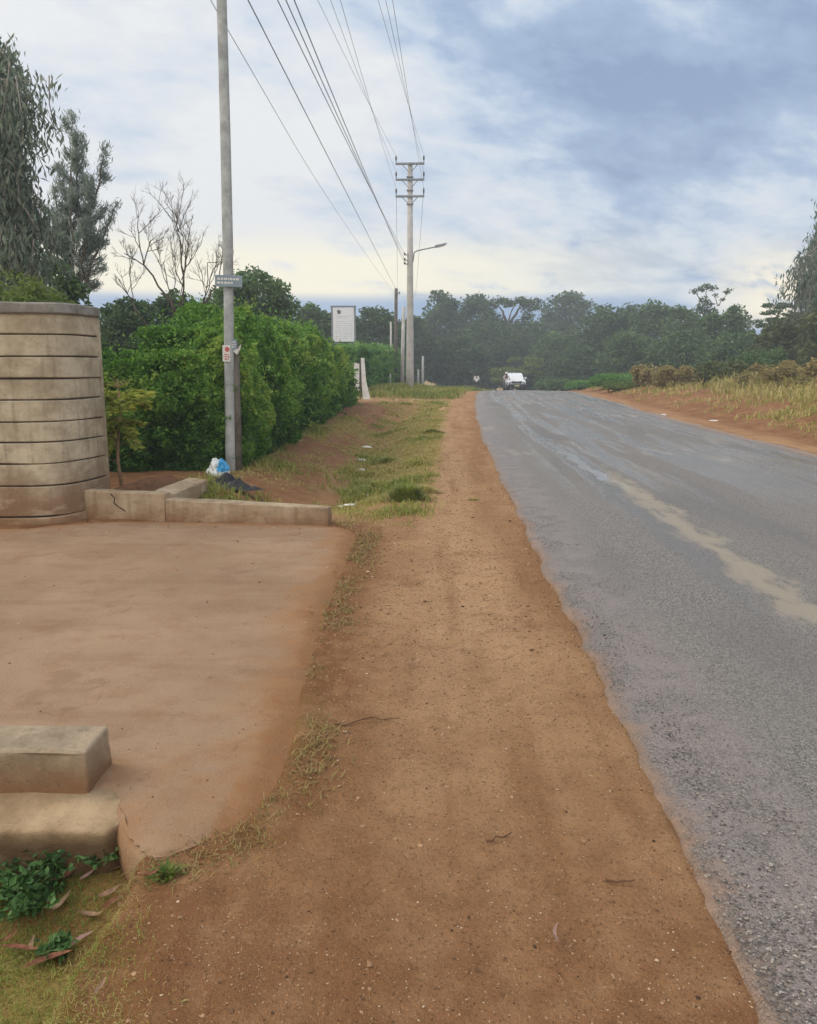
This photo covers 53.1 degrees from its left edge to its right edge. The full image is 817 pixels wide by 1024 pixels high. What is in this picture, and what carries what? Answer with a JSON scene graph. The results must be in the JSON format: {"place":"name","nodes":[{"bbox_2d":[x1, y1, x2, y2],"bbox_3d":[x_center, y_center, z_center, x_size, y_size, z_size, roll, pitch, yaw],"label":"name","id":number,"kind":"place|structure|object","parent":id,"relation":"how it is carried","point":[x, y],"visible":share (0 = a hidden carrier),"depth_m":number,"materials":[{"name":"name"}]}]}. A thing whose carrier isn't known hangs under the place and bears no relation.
{"place":"outdoors","nodes":[
{"label":"outdoors","id":0,"kind":"place"},
{"bbox_2d":[0,787,336,1023],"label":"verge grass","id":1,"kind":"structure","parent":0,"point":[56,1005],"depth_m":2.52,"materials":[{"name":"plant"}]},
{"bbox_2d":[22,950,70,967],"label":"dead leaf","id":2,"kind":"object","parent":1,"relation":"on","point":[43,958],"visible":1,"depth_m":2.56,"materials":[{"name":"plant"}]},
{"bbox_2d":[0,520,355,880],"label":"driveway","id":3,"kind":"structure","parent":0,"point":[151,648],"depth_m":4.60,"materials":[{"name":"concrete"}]},
{"bbox_2d":[0,380,816,1023],"bbox_3d":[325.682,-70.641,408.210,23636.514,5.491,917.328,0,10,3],"label":"ground","id":4,"kind":"structure","parent":0,"point":[624,982],"depth_m":2.79,"materials":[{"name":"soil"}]},
{"bbox_2d":[1,944,37,949],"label":"dead leaf","id":5,"kind":"object","parent":4,"relation":"on","point":[20,946],"visible":1,"depth_m":2.61,"materials":[{"name":"plant"}]},
{"bbox_2d":[0,857,59,905],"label":"weed","id":6,"kind":"object","parent":4,"relation":"on","point":[11,884],"visible":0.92,"depth_m":2.80,"materials":[{"name":"green plant"}]},
{"bbox_2d":[0,869,66,921],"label":"weed","id":7,"kind":"object","parent":4,"relation":"on","point":[39,897],"visible":0.97,"depth_m":2.75,"materials":[{"name":"green plant"}]},
{"bbox_2d":[0,267,75,303],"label":"cedar bush","id":8,"kind":"object","parent":4,"relation":"on","point":[29,293],"visible":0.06,"depth_m":10.80,"materials":[{"name":"green plant"}]},
{"bbox_2d":[0,33,83,299],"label":"eucalyptus tree","id":9,"kind":"object","parent":4,"relation":"on","point":[24,236],"visible":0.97,"depth_m":13.17,"materials":[{"name":"green plant"}]},
{"bbox_2d":[12,849,79,880],"bbox_3d":[-1.264,1.236,2.892,0.254,0.165,0.253,0,10,3],"label":"weed","id":10,"kind":"object","parent":4,"relation":"on","point":[53,857],"visible":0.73,"depth_m":2.87,"materials":[{"name":"green plant"}]},
{"bbox_2d":[0,301,109,524],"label":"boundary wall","id":11,"kind":"structure","parent":4,"relation":"on","point":[54,462],"depth_m":8.21,"materials":[{"name":"concrete"}]},
{"bbox_2d":[33,928,78,967],"bbox_3d":[-1.118,1.385,2.596,0.118,0.066,0.123,8,13,38],"label":"weed","id":12,"kind":"object","parent":4,"relation":"on","point":[60,941],"visible":0.94,"depth_m":2.60,"materials":[{"name":"green plant"}]},
{"bbox_2d":[0,725,111,793],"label":"concrete kerb","id":13,"kind":"structure","parent":4,"relation":"on","point":[60,759],"depth_m":3.09,"materials":[{"name":"concrete"}]},
{"bbox_2d":[48,890,69,908],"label":"dead leaf","id":14,"kind":"object","parent":4,"relation":"on","point":[62,900],"visible":0.81,"depth_m":2.79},
{"bbox_2d":[16,253,103,332],"bbox_3d":[-7.642,-3.451,17.512,2.111,4.114,2.065,0,10,3],"label":"broadleaf tree","id":15,"kind":"object","parent":4,"relation":"on","point":[74,288],"visible":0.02,"depth_m":17.18,"materials":[{"name":"green plant"}]},
{"bbox_2d":[0,789,120,879],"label":"drain block","id":16,"kind":"structure","parent":4,"relation":"on","point":[87,824],"depth_m":2.91,"materials":[{"name":"concrete"}]},
{"bbox_2d":[71,931,92,944],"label":"dead leaf","id":17,"kind":"object","parent":4,"relation":"on","point":[80,937],"visible":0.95,"depth_m":2.66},
{"bbox_2d":[42,108,122,294],"bbox_3d":[-7.781,-5.664,19.743,2.104,7.660,1.634,0,10,3],"label":"pine tree","id":18,"kind":"object","parent":4,"relation":"on","point":[72,194],"visible":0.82,"depth_m":19.33,"materials":[{"name":"green plant"}]},
{"bbox_2d":[79,911,101,915],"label":"dead leaf","id":19,"kind":"object","parent":4,"relation":"on","point":[89,913],"visible":1,"depth_m":2.75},
{"bbox_2d":[78,847,118,869],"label":"weed","id":20,"kind":"object","parent":4,"relation":"on","point":[94,864],"visible":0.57,"depth_m":2.89,"materials":[{"name":"green plant"}]},
{"bbox_2d":[94,977,105,992],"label":"dead leaf","id":21,"kind":"object","parent":4,"relation":"on","point":[99,986],"visible":1,"depth_m":2.17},
{"bbox_2d":[98,884,119,896],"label":"dead leaf","id":22,"kind":"object","parent":4,"relation":"on","point":[107,892],"visible":1,"depth_m":2.81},
{"bbox_2d":[103,891,124,907],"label":"dead leaf","id":23,"kind":"object","parent":4,"relation":"on","point":[109,902],"visible":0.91,"depth_m":2.78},
{"bbox_2d":[104,376,155,485],"bbox_3d":[-3.311,-0.883,9.251,0.885,1.295,1.241,-6,12,-29],"label":"sapling","id":24,"kind":"object","parent":4,"relation":"on","point":[131,399],"visible":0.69,"depth_m":9.19,"materials":[{"name":"green plant"}]},
{"bbox_2d":[96,295,165,354],"bbox_3d":[-9.149,-5.108,27.027,2.692,3.991,2.760,0,10,3],"label":"broadleaf tree","id":25,"kind":"object","parent":4,"relation":"on","point":[119,318],"visible":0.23,"depth_m":26.10,"materials":[{"name":"green plant"}]},
{"bbox_2d":[84,475,206,521],"bbox_3d":[-2.780,-0.166,9.374,1.032,0.427,1.893,3,11,15],"label":"planter box","id":26,"kind":"object","parent":4,"relation":"on","point":[144,499],"visible":0.63,"depth_m":8.55,"materials":[{"name":"concrete"}]},
{"bbox_2d":[141,857,191,890],"bbox_3d":[-0.782,1.173,2.658,0.185,0.070,0.144,0,10,3],"label":"grass tuft","id":27,"kind":"object","parent":4,"relation":"on","point":[170,869],"visible":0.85,"depth_m":2.66,"materials":[{"name":"plant"}]},
{"bbox_2d":[152,288,196,324],"bbox_3d":[-8.460,-5.904,29.948,2.748,4.488,2.654,9,14,41],"label":"broadleaf tree","id":28,"kind":"object","parent":4,"relation":"on","point":[159,303],"visible":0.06,"depth_m":28.82,"materials":[{"name":"green plant"}]},
{"bbox_2d":[110,174,239,325],"bbox_3d":[-5.057,-4.345,17.835,2.814,5.768,1.747,0,10,3],"label":"bare tree","id":29,"kind":"object","parent":4,"relation":"on","point":[176,211],"visible":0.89,"depth_m":17.58,"materials":[{"name":"brown plant"}]},
{"bbox_2d":[206,458,229,476],"bbox_3d":[-2.532,-0.602,10.897,0.282,0.252,0.280,-9,13,-39],"label":"plastic bag","id":30,"kind":"object","parent":4,"relation":"on","point":[219,466],"visible":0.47,"depth_m":10.82,"materials":[{"name":"plastic"}]},
{"bbox_2d":[215,0,241,471],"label":"wooden pole","id":31,"kind":"object","parent":4,"relation":"on","point":[227,280],"visible":0.92,"depth_m":10.99,"materials":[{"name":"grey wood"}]},
{"bbox_2d":[101,291,361,471],"bbox_3d":[-3.677,-3.697,21.662,4.828,2.950,22.393,0,10,3],"label":"hedge","id":32,"kind":"object","parent":4,"relation":"on","point":[295,379],"visible":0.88,"depth_m":11.81,"materials":[{"name":"green plant"}]},
{"bbox_2d":[209,472,265,490],"bbox_3d":[-2.132,-0.388,10.057,0.820,0.211,0.380,0,10,3],"label":"plastic sheet","id":33,"kind":"object","parent":4,"relation":"on","point":[224,478],"visible":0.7,"depth_m":9.98,"materials":[{"name":"plastic"}]},
{"bbox_2d":[96,521,387,941],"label":"dry grass","id":34,"kind":"structure","parent":4,"relation":"on","point":[367,544],"depth_m":3.43,"materials":[{"name":"plant"}]},
{"bbox_2d":[165,497,331,525],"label":"concrete kerb","id":35,"kind":"structure","parent":4,"relation":"on","point":[204,510],"depth_m":8.32,"materials":[{"name":"concrete"}]},
{"bbox_2d":[197,264,304,327],"bbox_3d":[-6.373,-7.195,33.599,5.109,5.933,5.021,0,10,3],"label":"broadleaf tree","id":36,"kind":"object","parent":4,"relation":"on","point":[270,289],"visible":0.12,"depth_m":32.35,"materials":[{"name":"green plant"}]},
{"bbox_2d":[136,397,453,530],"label":"verge grass","id":37,"kind":"structure","parent":4,"relation":"on","point":[358,492],"depth_m":13.44,"materials":[{"name":"plant"}]},
{"bbox_2d":[296,301,336,344],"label":"broadleaf tree","id":38,"kind":"object","parent":4,"relation":"on","point":[314,313],"visible":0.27,"depth_m":60.05,"materials":[{"name":"green plant"}]},
{"bbox_2d":[330,306,355,344],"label":"signboard","id":39,"kind":"object","parent":4,"relation":"on","point":[343,324],"visible":0.91,"depth_m":43.11,"materials":[{"name":"metal"}]},
{"bbox_2d":[330,316,376,345],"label":"broadleaf tree","id":40,"kind":"object","parent":4,"relation":"on","point":[363,333],"visible":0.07,"depth_m":69.77,"materials":[{"name":"green plant"}]},
{"bbox_2d":[354,363,360,398],"bbox_3d":[-2.272,-5.717,36.019,0.310,1.712,0.040,0,10,3],"label":"white panel","id":41,"kind":"object","parent":4,"relation":"on","point":[356,365],"visible":0.55,"depth_m":35.95,"materials":[{"name":"paint"}]},
{"bbox_2d":[359,358,369,398],"bbox_3d":[-1.925,-5.868,36.159,0.465,1.859,0.180,0,10,3],"label":"gate post","id":42,"kind":"object","parent":4,"relation":"on","point":[365,391],"visible":0.84,"depth_m":36.10,"materials":[{"name":"white paint"}]},
{"bbox_2d":[334,716,397,725],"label":"twig","id":43,"kind":"object","parent":4,"relation":"on","point":[363,719],"visible":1,"depth_m":3.70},
{"bbox_2d":[339,340,405,391],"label":"hedge","id":44,"kind":"object","parent":4,"relation":"on","point":[381,365],"visible":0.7,"depth_m":46.27,"materials":[{"name":"green plant"}]},
{"bbox_2d":[360,478,386,488],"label":"grass tuft","id":45,"kind":"object","parent":4,"relation":"on","point":[375,482],"visible":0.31,"depth_m":11.62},
{"bbox_2d":[358,305,401,350],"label":"broadleaf tree","id":46,"kind":"object","parent":4,"relation":"on","point":[378,324],"visible":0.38,"depth_m":75.12,"materials":[{"name":"green plant"}]},
{"bbox_2d":[373,456,396,464],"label":"grass tuft","id":47,"kind":"object","parent":4,"relation":"on","point":[388,459],"visible":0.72,"depth_m":15.03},
{"bbox_2d":[394,288,399,382],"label":"wooden pole","id":48,"kind":"object","parent":4,"relation":"on","point":[396,322],"visible":0.8,"depth_m":56.60,"materials":[{"name":"brown wood"}]},
{"bbox_2d":[210,0,392,290],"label":"power line","id":49,"kind":"object","parent":48,"relation":"attached to","point":[283,125],"visible":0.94,"depth_m":18.52,"materials":[{"name":"metal"}]},
{"bbox_2d":[248,0,392,282],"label":"power line","id":50,"kind":"object","parent":48,"relation":"attached to","point":[304,111],"visible":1,"depth_m":15.69,"materials":[{"name":"metal"}]},
{"bbox_2d":[400,306,404,382],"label":"concrete pole","id":51,"kind":"object","parent":4,"relation":"on","point":[402,348],"visible":0.71,"depth_m":54.87,"materials":[{"name":"concrete"}]},
{"bbox_2d":[377,480,434,503],"bbox_3d":[-0.023,-0.250,9.766,0.761,0.260,0.672,0,10,3],"label":"grass tuft","id":52,"kind":"object","parent":4,"relation":"on","point":[405,492],"visible":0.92,"depth_m":9.68,"materials":[{"name":"plant"}]},
{"bbox_2d":[393,315,437,383],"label":"broadleaf tree","id":53,"kind":"object","parent":4,"relation":"on","point":[424,342],"visible":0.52,"depth_m":93.13,"materials":[{"name":"green plant"}]},
{"bbox_2d":[395,155,446,386],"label":"utility pole","id":54,"kind":"object","parent":4,"relation":"on","point":[410,179],"visible":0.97,"depth_m":43.21,"materials":[{"name":"concrete"}]},
{"bbox_2d":[277,0,404,253],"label":"power line","id":55,"kind":"object","parent":54,"relation":"attached to","point":[326,100],"visible":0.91,"depth_m":16.37,"materials":[{"name":"metal"}]},
{"bbox_2d":[285,0,398,247],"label":"power line","id":56,"kind":"object","parent":54,"relation":"attached to","point":[328,96],"visible":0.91,"depth_m":15.30,"materials":[{"name":"metal"}]},
{"bbox_2d":[294,0,404,262],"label":"power line","id":57,"kind":"object","parent":54,"relation":"attached to","point":[338,107],"visible":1,"depth_m":15.32,"materials":[{"name":"metal"}]},
{"bbox_2d":[330,0,394,167],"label":"power line","id":58,"kind":"object","parent":54,"relation":"attached to","point":[357,72],"visible":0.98,"depth_m":26.27,"materials":[{"name":"metal"}]},
{"bbox_2d":[340,0,395,186],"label":"power line","id":59,"kind":"object","parent":54,"relation":"attached to","point":[365,87],"visible":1,"depth_m":25.21,"materials":[{"name":"metal"}]},
{"bbox_2d":[378,0,423,154],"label":"power line","id":60,"kind":"object","parent":54,"relation":"attached to","point":[397,67],"visible":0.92,"depth_m":28.05,"materials":[{"name":"metal"}]},
{"bbox_2d":[386,2,423,170],"bbox_3d":[-1.054,-12.214,13.962,0.012,0.599,58.000,1,10,4],"label":"power line","id":61,"kind":"object","parent":54,"relation":"attached to","point":[401,73],"visible":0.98,"depth_m":26.19,"materials":[{"name":"metal"}]},
{"bbox_2d":[392,0,423,186],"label":"power line","id":62,"kind":"object","parent":54,"relation":"attached to","point":[405,81],"visible":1,"depth_m":24.84,"materials":[{"name":"metal"}]},
{"bbox_2d":[422,356,423,384],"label":"fence post","id":63,"kind":"object","parent":4,"relation":"on","point":[422,370],"visible":0.61,"depth_m":64.96,"materials":[{"name":"white wood"}]},
{"bbox_2d":[415,428,445,434],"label":"grass tuft","id":64,"kind":"object","parent":4,"relation":"on","point":[432,430],"visible":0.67,"depth_m":19.11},
{"bbox_2d":[417,483,445,493],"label":"grass tuft","id":65,"kind":"object","parent":4,"relation":"on","point":[427,488],"visible":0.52,"depth_m":10.30,"materials":[{"name":"plant"}]},
{"bbox_2d":[419,289,463,384],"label":"broadleaf tree","id":66,"kind":"object","parent":4,"relation":"on","point":[438,316],"visible":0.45,"depth_m":113.25,"materials":[{"name":"green plant"}]},
{"bbox_2d":[424,331,494,386],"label":"broadleaf tree","id":67,"kind":"object","parent":4,"relation":"on","point":[460,360],"visible":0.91,"depth_m":96.08,"materials":[{"name":"green plant"}]},
{"bbox_2d":[450,292,489,337],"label":"broadleaf tree","id":68,"kind":"object","parent":4,"relation":"on","point":[470,312],"visible":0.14,"depth_m":118.89,"materials":[{"name":"green plant"}]},
{"bbox_2d":[459,318,530,389],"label":"broadleaf tree","id":69,"kind":"object","parent":4,"relation":"on","point":[502,343],"visible":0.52,"depth_m":107.23,"materials":[{"name":"green plant"}]},
{"bbox_2d":[486,832,511,841],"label":"twig","id":70,"kind":"object","parent":4,"relation":"on","point":[493,839],"visible":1,"depth_m":2.78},
{"bbox_2d":[472,295,544,389],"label":"umbrella tree","id":71,"kind":"object","parent":4,"relation":"on","point":[489,312],"visible":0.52,"depth_m":115.06,"materials":[{"name":"green plant"}]},
{"bbox_2d":[488,356,546,383],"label":"acacia tree","id":72,"kind":"object","parent":4,"relation":"on","point":[531,362],"visible":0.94,"depth_m":91.25,"materials":[{"name":"green plant"}]},
{"bbox_2d":[501,321,547,389],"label":"broadleaf tree","id":73,"kind":"object","parent":4,"relation":"on","point":[535,334],"visible":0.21,"depth_m":110.75,"materials":[{"name":"green plant"}]},
{"bbox_2d":[529,377,574,390],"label":"bush","id":74,"kind":"object","parent":4,"relation":"on","point":[553,384],"visible":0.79,"depth_m":75.34,"materials":[{"name":"green plant"}]},
{"bbox_2d":[553,923,558,941],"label":"dead leaf","id":75,"kind":"object","parent":4,"relation":"on","point":[554,932],"visible":1,"depth_m":2.31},
{"bbox_2d":[537,290,596,341],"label":"broadleaf tree","id":76,"kind":"object","parent":4,"relation":"on","point":[556,318],"visible":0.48,"depth_m":128.97,"materials":[{"name":"green plant"}]},
{"bbox_2d":[563,379,591,390],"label":"bush","id":77,"kind":"object","parent":4,"relation":"on","point":[575,384],"visible":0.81,"depth_m":59.93,"materials":[{"name":"green plant"}]},
{"bbox_2d":[549,345,611,390],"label":"broadleaf tree","id":78,"kind":"object","parent":4,"relation":"on","point":[572,364],"visible":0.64,"depth_m":84.06,"materials":[{"name":"green plant"}]},
{"bbox_2d":[568,301,639,372],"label":"tree","id":79,"kind":"object","parent":4,"relation":"on","point":[602,324],"visible":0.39,"depth_m":93.11,"materials":[{"name":"green plant"}]},
{"bbox_2d":[585,371,634,386],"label":"bush","id":80,"kind":"object","parent":4,"relation":"on","point":[599,380],"visible":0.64,"depth_m":48.16,"materials":[{"name":"green plant"}]},
{"bbox_2d":[600,381,639,390],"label":"bush","id":81,"kind":"object","parent":4,"relation":"on","point":[616,385],"visible":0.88,"depth_m":43.55,"materials":[{"name":"green plant"}]},
{"bbox_2d":[606,879,634,882],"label":"twig","id":82,"kind":"object","parent":4,"relation":"on","point":[614,881],"visible":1,"depth_m":2.55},
{"bbox_2d":[590,328,658,374],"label":"broadleaf tree","id":83,"kind":"object","parent":4,"relation":"on","point":[621,354],"visible":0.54,"depth_m":76.05,"materials":[{"name":"green plant"}]},
{"bbox_2d":[629,363,660,385],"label":"bush","id":84,"kind":"object","parent":4,"relation":"on","point":[641,374],"visible":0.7,"depth_m":42.78,"materials":[{"name":"brown plant"}]},
{"bbox_2d":[626,298,674,341],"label":"broadleaf tree","id":85,"kind":"object","parent":4,"relation":"on","point":[650,319],"visible":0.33,"depth_m":87.51,"materials":[{"name":"green plant"}]},
{"bbox_2d":[638,326,712,370],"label":"broadleaf tree","id":86,"kind":"object","parent":4,"relation":"on","point":[677,349],"visible":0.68,"depth_m":66.33,"materials":[{"name":"green plant"}]},
{"bbox_2d":[650,364,701,386],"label":"bush","id":87,"kind":"object","parent":4,"relation":"on","point":[662,376],"visible":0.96,"depth_m":37.46,"materials":[{"name":"brown plant"}]},
{"bbox_2d":[659,304,700,341],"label":"broadleaf tree","id":88,"kind":"object","parent":4,"relation":"on","point":[675,322],"visible":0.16,"depth_m":80.12,"materials":[{"name":"green plant"}]},
{"bbox_2d":[569,365,816,436],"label":"bank grass","id":89,"kind":"structure","parent":4,"relation":"on","point":[771,390],"depth_m":28.25,"materials":[{"name":"plant"}]},
{"bbox_2d":[683,283,733,320],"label":"thin tree","id":90,"kind":"object","parent":4,"relation":"on","point":[705,304],"visible":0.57,"depth_m":81.81,"materials":[{"name":"green plant"}]},
{"bbox_2d":[694,311,732,341],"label":"broadleaf tree","id":91,"kind":"object","parent":4,"relation":"on","point":[712,323],"visible":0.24,"depth_m":68.53,"materials":[{"name":"green plant"}]},
{"bbox_2d":[691,359,751,383],"bbox_3d":[14.607,-6.353,37.925,3.025,1.472,2.802,0,10,3],"label":"bush","id":92,"kind":"object","parent":4,"relation":"on","point":[707,370],"visible":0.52,"depth_m":37.15,"materials":[{"name":"green plant"}]},
{"bbox_2d":[696,329,756,364],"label":"broadleaf tree","id":93,"kind":"object","parent":4,"relation":"on","point":[723,346],"visible":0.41,"depth_m":58.69,"materials":[{"name":"green plant"}]},
{"bbox_2d":[717,303,754,335],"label":"conifer tree","id":94,"kind":"object","parent":4,"relation":"on","point":[738,320],"visible":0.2,"depth_m":70.41,"materials":[{"name":"green plant"}]},
{"bbox_2d":[732,362,779,388],"bbox_3d":[14.299,-5.378,33.056,2.314,1.419,2.152,0,10,3],"label":"bush","id":95,"kind":"object","parent":4,"relation":"on","point":[753,368],"visible":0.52,"depth_m":32.80,"materials":[{"name":"brown plant"}]},
{"bbox_2d":[726,346,789,372],"bbox_3d":[17.260,-7.233,40.594,3.101,2.033,3.230,8,13,36],"label":"bush","id":96,"kind":"object","parent":4,"relation":"on","point":[774,356],"visible":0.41,"depth_m":39.90,"materials":[{"name":"green plant"}]},
{"bbox_2d":[751,302,796,328],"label":"layered tree","id":97,"kind":"object","parent":4,"relation":"on","point":[760,324],"visible":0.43,"depth_m":62.91,"materials":[{"name":"green plant"}]},
{"bbox_2d":[749,311,809,367],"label":"broadleaf tree","id":98,"kind":"object","parent":4,"relation":"on","point":[773,335],"visible":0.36,"depth_m":50.82,"materials":[{"name":"green plant"}]},
{"bbox_2d":[758,360,815,385],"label":"bush","id":99,"kind":"object","parent":4,"relation":"on","point":[782,370],"visible":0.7,"depth_m":29.87,"materials":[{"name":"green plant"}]},
{"bbox_2d":[767,199,816,336],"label":"eucalyptus tree","id":100,"kind":"object","parent":4,"relation":"on","point":[805,291],"visible":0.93,"depth_m":47.30,"materials":[{"name":"green plant"}]},
{"bbox_2d":[789,309,816,366],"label":"broadleaf tree","id":101,"kind":"object","parent":4,"relation":"on","point":[807,331],"visible":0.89,"depth_m":45.01,"materials":[{"name":"green plant"}]},
{"bbox_2d":[798,357,816,382],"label":"bush","id":102,"kind":"object","parent":4,"relation":"on","point":[811,366],"visible":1,"depth_m":27.55,"materials":[{"name":"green plant"}]},
{"bbox_2d":[0,0,816,341],"label":"sky","id":103,"kind":"structure","parent":0,"point":[616,152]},
{"bbox_2d":[355,381,493,399],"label":"bank grass","id":104,"kind":"structure","parent":0,"point":[417,390],"depth_m":40.18,"materials":[{"name":"plant"}]},
{"bbox_2d":[474,390,816,1023],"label":"road","id":105,"kind":"structure","parent":0,"point":[724,523],"depth_m":5.27,"materials":[{"name":"asphalt"}]},
{"bbox_2d":[503,372,525,389],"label":"pickup truck","id":106,"kind":"object","parent":105,"relation":"on","point":[516,379],"visible":0.77,"depth_m":78.91,"materials":[{"name":"white paint"}]},
{"bbox_2d":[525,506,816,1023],"bbox_3d":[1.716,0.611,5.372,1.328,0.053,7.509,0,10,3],"label":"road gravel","id":107,"kind":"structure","parent":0,"point":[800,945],"depth_m":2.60,"materials":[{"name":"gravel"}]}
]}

